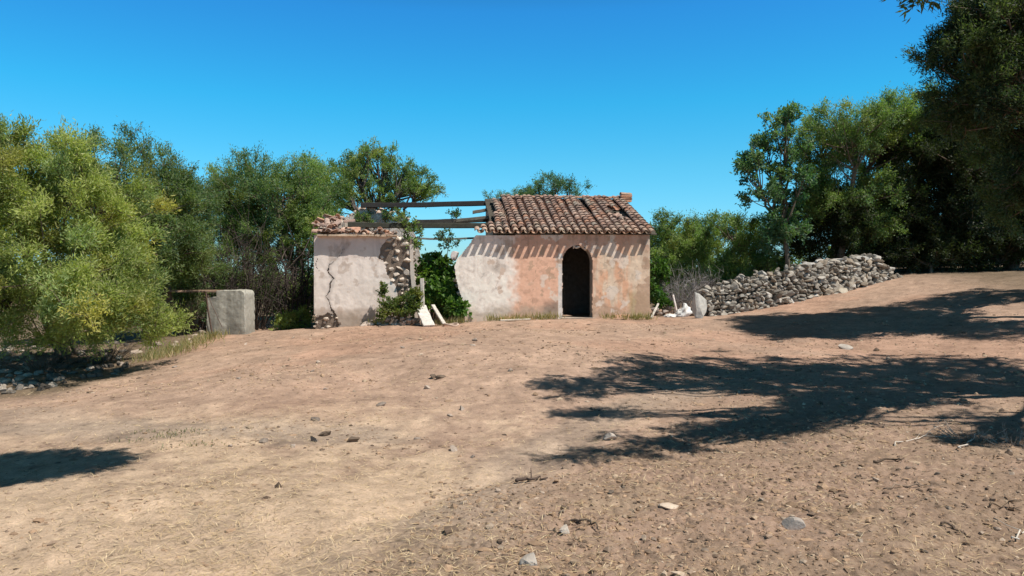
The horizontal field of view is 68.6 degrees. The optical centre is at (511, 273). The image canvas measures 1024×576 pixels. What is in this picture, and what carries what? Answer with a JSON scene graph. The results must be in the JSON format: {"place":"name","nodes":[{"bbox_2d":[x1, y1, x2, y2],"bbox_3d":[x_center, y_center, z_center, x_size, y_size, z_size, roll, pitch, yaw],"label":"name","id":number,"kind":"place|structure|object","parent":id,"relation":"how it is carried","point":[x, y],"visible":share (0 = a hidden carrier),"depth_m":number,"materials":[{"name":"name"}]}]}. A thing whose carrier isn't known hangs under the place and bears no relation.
{"place":"outdoors","nodes":[
{"label":"outdoors","id":0,"kind":"place"},
{"bbox_2d":[0,0,962,274],"label":"sky","id":1,"kind":"structure","parent":0,"point":[654,101],"materials":[{"name":"blue"}]},
{"bbox_2d":[0,262,1023,575],"bbox_3d":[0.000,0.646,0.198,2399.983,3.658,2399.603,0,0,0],"label":"ground","id":2,"kind":"structure","parent":0,"point":[914,298],"depth_m":7.75,"materials":[{"name":"soil"}]},
{"bbox_2d":[0,378,11,383],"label":"rubble stone","id":3,"kind":"object","parent":2,"relation":"on","point":[7,380],"visible":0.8,"depth_m":13.75,"materials":[{"name":"grey stone"}]},
{"bbox_2d":[1,390,15,393],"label":"rubble stone","id":4,"kind":"object","parent":2,"relation":"on","point":[10,392],"visible":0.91,"depth_m":12.41,"materials":[{"name":"grey stone"}]},
{"bbox_2d":[14,370,23,373],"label":"rubble stone","id":5,"kind":"object","parent":2,"relation":"on","point":[17,372],"visible":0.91,"depth_m":14.75,"materials":[{"name":"grey stone"}]},
{"bbox_2d":[15,384,23,389],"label":"rubble stone","id":6,"kind":"object","parent":2,"relation":"on","point":[19,386],"visible":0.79,"depth_m":12.85,"materials":[{"name":"grey stone"}]},
{"bbox_2d":[22,373,32,376],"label":"rubble stone","id":7,"kind":"object","parent":2,"relation":"on","point":[27,374],"visible":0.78,"depth_m":14.30,"materials":[{"name":"grey stone"}]},
{"bbox_2d":[28,381,38,384],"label":"rubble stone","id":8,"kind":"object","parent":2,"relation":"on","point":[32,382],"visible":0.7,"depth_m":13.37,"materials":[{"name":"grey stone"}]},
{"bbox_2d":[36,383,45,390],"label":"rubble stone","id":9,"kind":"object","parent":2,"relation":"on","point":[41,387],"visible":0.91,"depth_m":12.71,"materials":[{"name":"grey stone"}]},
{"bbox_2d":[0,347,101,372],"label":"dead bush","id":10,"kind":"object","parent":2,"relation":"on","point":[53,358],"visible":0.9,"depth_m":15.15,"materials":[{"name":"brown plant"}]},
{"bbox_2d":[47,381,57,386],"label":"rubble stone","id":11,"kind":"object","parent":2,"relation":"on","point":[53,384],"visible":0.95,"depth_m":12.91,"materials":[{"name":"grey stone"}]},
{"bbox_2d":[51,373,60,376],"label":"rubble stone","id":12,"kind":"object","parent":2,"relation":"on","point":[56,375],"visible":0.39,"depth_m":13.84,"materials":[{"name":"grey stone"}]},
{"bbox_2d":[52,376,64,381],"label":"rubble stone","id":13,"kind":"object","parent":2,"relation":"on","point":[55,379],"visible":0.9,"depth_m":13.56,"materials":[{"name":"grey stone"}]},
{"bbox_2d":[86,366,94,370],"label":"rubble stone","id":14,"kind":"object","parent":2,"relation":"on","point":[90,368],"visible":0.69,"depth_m":14.78,"materials":[{"name":"grey stone"}]},
{"bbox_2d":[87,373,95,377],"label":"rubble stone","id":15,"kind":"object","parent":2,"relation":"on","point":[90,375],"visible":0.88,"depth_m":13.82,"materials":[{"name":"grey stone"}]},
{"bbox_2d":[92,359,102,364],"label":"rubble stone","id":16,"kind":"object","parent":2,"relation":"on","point":[97,362],"visible":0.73,"depth_m":15.59,"materials":[{"name":"grey stone"}]},
{"bbox_2d":[93,372,102,376],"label":"rubble stone","id":17,"kind":"object","parent":2,"relation":"on","point":[98,374],"visible":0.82,"depth_m":13.91,"materials":[{"name":"grey stone"}]},
{"bbox_2d":[94,365,103,369],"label":"rubble stone","id":18,"kind":"object","parent":2,"relation":"on","point":[98,367],"visible":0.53,"depth_m":14.74,"materials":[{"name":"grey stone"}]},
{"bbox_2d":[0,110,198,362],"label":"mastic bush","id":19,"kind":"object","parent":2,"relation":"on","point":[73,296],"visible":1,"depth_m":13.94,"materials":[{"name":"green plant"}]},
{"bbox_2d":[66,339,142,361],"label":"dead bush","id":20,"kind":"object","parent":2,"relation":"on","point":[110,354],"visible":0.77,"depth_m":15.96,"materials":[{"name":"brown plant"}]},
{"bbox_2d":[121,361,128,367],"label":"rubble stone","id":21,"kind":"object","parent":2,"relation":"on","point":[125,364],"visible":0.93,"depth_m":14.89,"materials":[{"name":"grey stone"}]},
{"bbox_2d":[130,349,141,353],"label":"rubble stone","id":22,"kind":"object","parent":2,"relation":"on","point":[134,351],"visible":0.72,"depth_m":16.85,"materials":[{"name":"beige stone"}]},
{"bbox_2d":[60,116,236,337],"bbox_3d":[-9.581,-1.042,19.541,4.612,5.731,4.334,0,0,-30],"label":"wild olive","id":23,"kind":"object","parent":2,"relation":"on","point":[189,248],"visible":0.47,"depth_m":19.25,"materials":[{"name":"green plant"}]},
{"bbox_2d":[107,427,224,449],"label":"sparse grass","id":24,"kind":"structure","parent":2,"relation":"on","point":[174,435],"depth_m":7.96,"materials":[{"name":"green plant"}]},
{"bbox_2d":[121,328,239,362],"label":"dry grass","id":25,"kind":"structure","parent":2,"relation":"on","point":[159,353],"depth_m":16.64,"materials":[{"name":"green plant"}]},
{"bbox_2d":[164,292,206,334],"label":"bush","id":26,"kind":"object","parent":2,"relation":"on","point":[194,321],"visible":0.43,"depth_m":20.01,"materials":[{"name":"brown plant"}]},
{"bbox_2d":[155,217,244,331],"bbox_3d":[-9.305,0.085,21.735,3.377,3.841,3.640,0,0,41],"label":"dead bush","id":27,"kind":"object","parent":2,"relation":"on","point":[203,327],"visible":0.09,"depth_m":21.82,"materials":[{"name":"grey plant"}]},
{"bbox_2d":[205,293,212,334],"bbox_3d":[-7.844,1.049,19.423,0.315,1.096,0.047,0,0,32],"label":"iron rod","id":28,"kind":"object","parent":2,"relation":"on","point":[208,312],"visible":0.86,"depth_m":19.41,"materials":[{"name":"brown metal"}]},
{"bbox_2d":[166,289,254,334],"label":"concrete block","id":29,"kind":"structure","parent":2,"relation":"on","point":[234,310],"depth_m":19.60,"materials":[{"name":"concrete"}]},
{"bbox_2d":[163,242,284,322],"bbox_3d":[-8.758,0.406,22.398,2.570,2.821,4.271,0,0,34],"label":"mastic bush","id":30,"kind":"object","parent":2,"relation":"on","point":[186,295],"visible":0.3,"depth_m":21.85,"materials":[{"name":"green plant"}]},
{"bbox_2d":[197,193,312,329],"bbox_3d":[-8.083,-0.315,22.219,4.780,4.379,4.436,0,0,36],"label":"dead bush","id":31,"kind":"object","parent":2,"relation":"on","point":[257,299],"visible":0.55,"depth_m":22.10,"materials":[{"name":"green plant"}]},
{"bbox_2d":[259,438,267,442],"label":"stone","id":32,"kind":"object","parent":2,"relation":"on","point":[263,440],"visible":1,"depth_m":7.67,"materials":[{"name":"beige stone"}]},
{"bbox_2d":[187,141,366,313],"bbox_3d":[-8.106,-1.340,25.131,6.156,6.377,5.240,0,0,0],"label":"wild olive","id":33,"kind":"object","parent":2,"relation":"on","point":[310,198],"visible":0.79,"depth_m":24.09,"materials":[{"name":"green plant"}]},
{"bbox_2d":[254,213,317,327],"bbox_3d":[-6.553,-0.066,22.864,2.937,3.543,2.604,0,0,0],"label":"dead bush","id":34,"kind":"object","parent":2,"relation":"on","point":[294,286],"visible":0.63,"depth_m":22.66,"materials":[{"name":"brown plant"}]},
{"bbox_2d":[259,275,314,323],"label":"green shrub","id":35,"kind":"object","parent":2,"relation":"on","point":[311,302],"visible":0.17,"depth_m":23.45,"materials":[{"name":"green plant"}]},
{"bbox_2d":[268,305,314,330],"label":"green shrub","id":36,"kind":"object","parent":2,"relation":"on","point":[295,319],"visible":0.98,"depth_m":21.46,"materials":[{"name":"green plant"}]},
{"bbox_2d":[310,436,317,441],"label":"stone","id":37,"kind":"object","parent":2,"relation":"on","point":[314,439],"visible":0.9,"depth_m":7.73,"materials":[{"name":"grey stone"}]},
{"bbox_2d":[311,417,319,420],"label":"stone","id":38,"kind":"object","parent":2,"relation":"on","point":[316,418],"visible":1,"depth_m":8.62,"materials":[{"name":"beige stone"}]},
{"bbox_2d":[318,431,330,435],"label":"dark clod","id":39,"kind":"object","parent":2,"relation":"on","point":[325,433],"visible":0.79,"depth_m":8.02,"materials":[{"name":"stone"}]},
{"bbox_2d":[347,436,359,441],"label":"dark clod","id":40,"kind":"object","parent":2,"relation":"on","point":[353,439],"visible":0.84,"depth_m":7.77,"materials":[{"name":"stone"}]},
{"bbox_2d":[376,402,385,405],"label":"stone","id":41,"kind":"object","parent":2,"relation":"on","point":[381,404],"visible":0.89,"depth_m":9.48,"materials":[{"name":"beige stone"}]},
{"bbox_2d":[375,281,388,298],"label":"bramble","id":42,"kind":"object","parent":2,"relation":"on","point":[383,288],"visible":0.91,"depth_m":19.79,"materials":[{"name":"green plant"}]},
{"bbox_2d":[327,137,447,214],"bbox_3d":[-5.033,-1.735,28.764,4.974,7.032,3.555,0,0,-39],"label":"wild olive","id":43,"kind":"object","parent":2,"relation":"on","point":[406,184],"visible":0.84,"depth_m":28.65,"materials":[{"name":"green plant"}]},
{"bbox_2d":[374,286,425,320],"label":"bramble","id":44,"kind":"object","parent":2,"relation":"on","point":[411,300],"visible":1,"depth_m":19.59,"materials":[{"name":"green plant"}]},
{"bbox_2d":[420,278,424,324],"bbox_3d":[-2.377,0.768,19.926,0.138,1.302,0.142,0,0,0],"label":"broken post","id":45,"kind":"object","parent":2,"relation":"on","point":[422,299],"visible":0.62,"depth_m":19.90,"materials":[{"name":"grey wood"}]},
{"bbox_2d":[417,305,434,326],"bbox_3d":[-2.294,1.106,19.675,0.334,0.553,0.583,0,0,-33],"label":"stone slab","id":46,"kind":"object","parent":2,"relation":"on","point":[424,315],"depth_m":19.59,"materials":[{"name":"white stone"}]},
{"bbox_2d":[431,304,445,323],"bbox_3d":[-1.933,1.088,19.800,0.104,0.530,0.737,0,0,-32],"label":"white plank","id":47,"kind":"object","parent":2,"relation":"on","point":[438,314],"visible":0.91,"depth_m":19.80,"materials":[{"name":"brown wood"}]},
{"bbox_2d":[435,375,445,378],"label":"dark clod","id":48,"kind":"object","parent":2,"relation":"on","point":[440,376],"visible":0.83,"depth_m":11.21,"materials":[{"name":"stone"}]},
{"bbox_2d":[414,248,472,321],"bbox_3d":[-1.971,0.363,20.966,1.687,2.262,1.846,0,0,-20],"label":"fig shrub","id":49,"kind":"object","parent":2,"relation":"on","point":[435,273],"visible":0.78,"depth_m":20.88,"materials":[{"name":"green plant"}]},
{"bbox_2d":[442,323,458,325],"bbox_3d":[-1.573,1.308,19.300,0.433,0.092,0.334,0,0,0],"label":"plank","id":50,"kind":"object","parent":2,"relation":"on","point":[450,324],"visible":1,"depth_m":19.22,"materials":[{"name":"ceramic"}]},
{"bbox_2d":[450,445,457,451],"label":"stone","id":51,"kind":"object","parent":2,"relation":"on","point":[453,448],"visible":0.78,"depth_m":7.29,"materials":[{"name":"beige stone"}]},
{"bbox_2d":[444,296,470,320],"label":"fig shrub","id":52,"kind":"object","parent":2,"relation":"on","point":[459,307],"visible":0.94,"depth_m":20.00,"materials":[{"name":"green plant"}]},
{"bbox_2d":[311,192,656,328],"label":"ruined house","id":53,"kind":"structure","parent":2,"relation":"on","point":[545,253],"depth_m":20.64,"materials":[{"name":"paint"}]},
{"bbox_2d":[354,208,395,230],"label":"wall weed","id":54,"kind":"object","parent":53,"relation":"on","point":[359,216],"depth_m":23.33,"materials":[{"name":"green plant"}]},
{"bbox_2d":[390,207,423,249],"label":"climbing vine","id":55,"kind":"object","parent":53,"relation":"hanging from","point":[408,229],"visible":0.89,"depth_m":20.48,"materials":[{"name":"green plant"}]},
{"bbox_2d":[433,207,464,319],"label":"climbing vine","id":56,"kind":"object","parent":53,"relation":"hanging from","point":[456,214],"visible":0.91,"depth_m":21.22,"materials":[{"name":"green plant"}]},
{"bbox_2d":[482,186,523,198],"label":"olive sapling","id":57,"kind":"object","parent":2,"relation":"on","point":[515,190],"visible":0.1,"depth_m":33.95,"materials":[{"name":"green plant"}]},
{"bbox_2d":[0,304,1023,575],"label":"soil clods","id":58,"kind":"object","parent":2,"relation":"on","point":[664,540],"visible":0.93,"depth_m":5.48,"materials":[{"name":"brown soil"}]},
{"bbox_2d":[0,307,1023,575],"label":"dry straw","id":59,"kind":"object","parent":2,"relation":"on","point":[254,495],"visible":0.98,"depth_m":5.06,"materials":[{"name":"beige plant"}]},
{"bbox_2d":[368,310,659,325],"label":"grass","id":60,"kind":"structure","parent":2,"relation":"on","point":[635,316],"depth_m":20.21,"materials":[{"name":"green plant"}]},
{"bbox_2d":[500,318,530,320],"bbox_3d":[0.091,1.236,20.175,0.810,0.070,0.125,0,0,-4],"label":"grey plank","id":61,"kind":"object","parent":2,"relation":"on","point":[514,319],"visible":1,"depth_m":20.11,"materials":[{"name":"brown wood"}]},
{"bbox_2d":[16,246,1023,301],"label":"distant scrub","id":62,"kind":"object","parent":2,"relation":"on","point":[799,261],"visible":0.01,"depth_m":44.11,"materials":[{"name":"green plant"}]},
{"bbox_2d":[519,552,536,565],"bbox_3d":[0.088,1.555,4.043,0.098,0.077,0.110,0,0,0],"label":"loose stone","id":63,"kind":"object","parent":2,"relation":"on","point":[530,559],"visible":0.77,"depth_m":4.01,"materials":[{"name":"beige stone"}]},
{"bbox_2d":[515,471,547,481],"bbox_3d":[0.169,1.580,5.824,0.186,0.060,0.322,0,0,24],"label":"fallen stick","id":64,"kind":"object","parent":2,"relation":"on","point":[525,478],"visible":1,"depth_m":5.76,"materials":[{"name":"wood"}]},
{"bbox_2d":[519,169,594,198],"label":"olive sapling","id":65,"kind":"object","parent":2,"relation":"on","point":[558,182],"visible":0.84,"depth_m":32.67,"materials":[{"name":"green plant"}]},
{"bbox_2d":[559,524,569,534],"bbox_3d":[0.313,1.532,4.494,0.064,0.053,0.070,0,0,0],"label":"loose stone","id":66,"kind":"object","parent":2,"relation":"on","point":[564,529],"visible":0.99,"depth_m":4.47,"materials":[{"name":"beige stone"}]},
{"bbox_2d":[569,518,598,529],"bbox_3d":[0.438,1.537,4.633,0.167,0.085,0.256,0,0,0],"label":"fallen stick","id":67,"kind":"object","parent":2,"relation":"on","point":[579,520],"visible":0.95,"depth_m":4.64,"materials":[{"name":"wood"}]},
{"bbox_2d":[603,433,616,439],"bbox_3d":[0.987,1.639,7.497,0.161,0.122,0.122,0,0,-29],"label":"loose stone","id":68,"kind":"object","parent":2,"relation":"on","point":[611,436],"visible":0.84,"depth_m":7.45,"materials":[{"name":"white stone"}]},
{"bbox_2d":[651,303,658,317],"bbox_3d":[4.001,1.041,21.025,0.052,0.416,0.467,0,0,37],"label":"white stick","id":69,"kind":"object","parent":2,"relation":"on","point":[656,307],"visible":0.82,"depth_m":21.03,"materials":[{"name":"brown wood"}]},
{"bbox_2d":[650,252,673,312],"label":"green shrub","id":70,"kind":"object","parent":2,"relation":"on","point":[660,270],"visible":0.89,"depth_m":22.50,"materials":[{"name":"green plant"}]},
{"bbox_2d":[658,503,679,508],"bbox_3d":[1.069,1.575,5.090,0.160,0.044,0.081,0,0,-18],"label":"loose stone","id":71,"kind":"object","parent":2,"relation":"on","point":[668,506],"visible":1,"depth_m":5.07,"materials":[{"name":"beige stone"}]},
{"bbox_2d":[665,306,673,312],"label":"rubble stone","id":72,"kind":"object","parent":2,"relation":"on","point":[670,308],"visible":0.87,"depth_m":22.16,"materials":[{"name":"grey stone"}]},
{"bbox_2d":[664,314,675,316],"bbox_3d":[4.496,1.196,21.392,0.436,0.127,0.307,0,0,0],"label":"white scrap","id":73,"kind":"object","parent":2,"relation":"on","point":[670,315],"visible":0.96,"depth_m":21.30,"materials":[{"name":"plastic"}]},
{"bbox_2d":[672,295,676,310],"bbox_3d":[4.795,0.907,22.050,0.189,0.588,0.073,0,0,42],"label":"white plank","id":74,"kind":"object","parent":2,"relation":"on","point":[674,301],"visible":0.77,"depth_m":22.04,"materials":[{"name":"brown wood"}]},
{"bbox_2d":[648,206,716,296],"bbox_3d":[6.157,-0.721,28.085,3.161,3.551,3.706,0,0,0],"label":"wild olive","id":75,"kind":"object","parent":2,"relation":"on","point":[668,245],"visible":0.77,"depth_m":27.42,"materials":[{"name":"green plant"}]},
{"bbox_2d":[674,303,691,316],"bbox_3d":[4.910,1.042,21.685,0.536,0.407,0.361,0,0,-16],"label":"white sack","id":76,"kind":"object","parent":2,"relation":"on","point":[685,311],"visible":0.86,"depth_m":21.59,"materials":[{"name":"plastic"}]},
{"bbox_2d":[659,252,713,311],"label":"dead bush","id":77,"kind":"object","parent":2,"relation":"on","point":[684,296],"visible":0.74,"depth_m":22.95,"materials":[{"name":"grey plant"}]},
{"bbox_2d":[691,292,706,318],"bbox_3d":[5.231,0.899,20.916,0.426,0.771,0.284,0,0,0],"label":"standing stone","id":78,"kind":"object","parent":2,"relation":"on","point":[699,305],"visible":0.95,"depth_m":20.84,"materials":[{"name":"grey stone"}]},
{"bbox_2d":[685,265,723,292],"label":"dead bush","id":79,"kind":"object","parent":2,"relation":"on","point":[706,283],"visible":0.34,"depth_m":24.06,"materials":[{"name":"grey plant"}]},
{"bbox_2d":[663,250,797,298],"bbox_3d":[8.018,0.059,27.268,5.763,2.000,2.162,0,0,-14],"label":"green shrub","id":80,"kind":"object","parent":2,"relation":"on","point":[776,262],"visible":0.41,"depth_m":27.07,"materials":[{"name":"green plant"}]},
{"bbox_2d":[678,208,783,280],"bbox_3d":[8.264,-0.999,28.893,4.382,3.314,3.917,0,0,0],"label":"wild olive","id":81,"kind":"object","parent":2,"relation":"on","point":[742,250],"visible":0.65,"depth_m":28.31,"materials":[{"name":"green plant"}]},
{"bbox_2d":[729,101,820,266],"bbox_3d":[8.930,-2.562,25.511,2.990,6.586,2.693,0,0,16],"label":"leafy sapling","id":82,"kind":"object","parent":2,"relation":"on","point":[777,229],"visible":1,"depth_m":25.20,"materials":[{"name":"green plant"}]},
{"bbox_2d":[782,517,805,529],"bbox_3d":[1.725,1.532,4.604,0.139,0.091,0.081,0,0,0],"label":"loose stone","id":83,"kind":"object","parent":2,"relation":"on","point":[792,523],"visible":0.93,"depth_m":4.57,"materials":[{"name":"grey stone"}]},
{"bbox_2d":[698,253,902,316],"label":"dry stone wall","id":84,"kind":"structure","parent":2,"relation":"on","point":[793,283],"depth_m":22.97,"materials":[{"name":"grey stone"}]},
{"bbox_2d":[834,287,847,292],"bbox_3d":[10.295,0.566,23.629,0.542,0.320,0.355,0,0,0],"label":"rubble stone","id":85,"kind":"object","parent":2,"relation":"on","point":[842,290],"visible":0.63,"depth_m":23.53,"materials":[{"name":"beige stone"}]},
{"bbox_2d":[838,344,852,349],"bbox_3d":[6.579,1.461,14.813,0.335,0.157,0.184,0,0,0],"label":"loose stone","id":86,"kind":"object","parent":2,"relation":"on","point":[844,346],"visible":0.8,"depth_m":14.75,"materials":[{"name":"grey stone"}]},
{"bbox_2d":[787,77,947,258],"bbox_3d":[12.737,-3.362,26.684,6.570,7.319,4.919,0,0,-20],"label":"holm oak","id":87,"kind":"object","parent":2,"relation":"on","point":[852,141],"visible":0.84,"depth_m":25.80,"materials":[{"name":"green plant"}]},
{"bbox_2d":[774,163,971,271],"bbox_3d":[13.423,-1.930,27.108,7.862,4.343,4.170,0,0,0],"label":"mastic bush","id":88,"kind":"object","parent":2,"relation":"on","point":[831,228],"visible":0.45,"depth_m":26.28,"materials":[{"name":"green plant"}]},
{"bbox_2d":[873,456,905,462],"bbox_3d":[3.249,1.605,6.457,0.273,0.073,0.085,0,0,12],"label":"fallen stick","id":89,"kind":"object","parent":2,"relation":"on","point":[883,459],"visible":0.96,"depth_m":6.46,"materials":[{"name":"wood"}]},
{"bbox_2d":[879,0,941,23],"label":"aleppo pine","id":90,"kind":"object","parent":2,"relation":"on","point":[931,4],"visible":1,"depth_m":9.28,"materials":[{"name":"green plant"}]},
{"bbox_2d":[884,476,945,488],"bbox_3d":[3.028,1.591,5.717,0.499,0.066,0.160,0,0,-7],"label":"fallen stick","id":91,"kind":"object","parent":2,"relation":"on","point":[905,485],"visible":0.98,"depth_m":5.66,"materials":[{"name":"brown wood"}]},
{"bbox_2d":[894,425,947,445],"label":"fallen branch","id":92,"kind":"object","parent":2,"relation":"on","point":[920,437],"visible":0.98,"depth_m":7.61,"materials":[{"name":"grey wood"}]},
{"bbox_2d":[844,128,1016,216],"bbox_3d":[18.349,-3.792,31.015,10.211,8.024,6.436,0,0,0],"label":"holm oak","id":93,"kind":"object","parent":2,"relation":"on","point":[886,169],"depth_m":30.43,"materials":[{"name":"green plant"}]},
{"bbox_2d":[855,221,1010,273],"bbox_3d":[14.857,-0.861,26.193,5.824,2.161,3.145,0,0,0],"label":"mastic bush","id":94,"kind":"object","parent":2,"relation":"on","point":[936,255],"visible":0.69,"depth_m":25.54,"materials":[{"name":"green plant"}]},
{"bbox_2d":[867,123,1023,270],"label":"holm oak","id":95,"kind":"object","parent":2,"relation":"on","point":[952,202],"visible":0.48,"depth_m":25.46,"materials":[{"name":"green plant"}]},
{"bbox_2d":[940,521,970,537],"bbox_3d":[2.743,1.591,4.649,0.099,0.060,0.223,0,0,0],"label":"fallen stick","id":96,"kind":"object","parent":2,"relation":"on","point":[948,523],"visible":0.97,"depth_m":4.70,"materials":[{"name":"wood"}]},
{"bbox_2d":[896,0,1023,240],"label":"aleppo pine","id":97,"kind":"object","parent":2,"relation":"on","point":[980,43],"visible":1,"depth_m":15.72,"materials":[{"name":"green plant"}]},
{"bbox_2d":[957,434,974,448],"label":"fallen branch","id":98,"kind":"object","parent":2,"relation":"on","point":[959,446],"visible":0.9,"depth_m":7.18,"materials":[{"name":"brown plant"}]},
{"bbox_2d":[931,419,1005,441],"bbox_3d":[4.655,1.617,7.663,0.693,0.218,0.567,0,0,35],"label":"twig heap","id":99,"kind":"object","parent":2,"relation":"on","point":[951,430],"visible":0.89,"depth_m":7.72,"materials":[{"name":"brown plant"}]},
{"bbox_2d":[932,218,1023,270],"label":"mastic bush","id":100,"kind":"object","parent":2,"relation":"on","point":[1005,258],"visible":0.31,"depth_m":25.34,"materials":[{"name":"green plant"}]},
{"bbox_2d":[978,424,1023,446],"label":"twig heap","id":101,"kind":"object","parent":2,"relation":"on","point":[993,440],"visible":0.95,"depth_m":7.46,"materials":[{"name":"brown plant"}]},
{"bbox_2d":[987,499,1023,510],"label":"fallen stick","id":102,"kind":"object","parent":2,"relation":"on","point":[996,504],"visible":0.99,"depth_m":5.18,"materials":[{"name":"wood"}]},
{"bbox_2d":[994,517,1023,539],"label":"fallen branch","id":103,"kind":"object","parent":2,"relation":"on","point":[1017,535],"visible":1,"depth_m":4.63,"materials":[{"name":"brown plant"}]}
]}

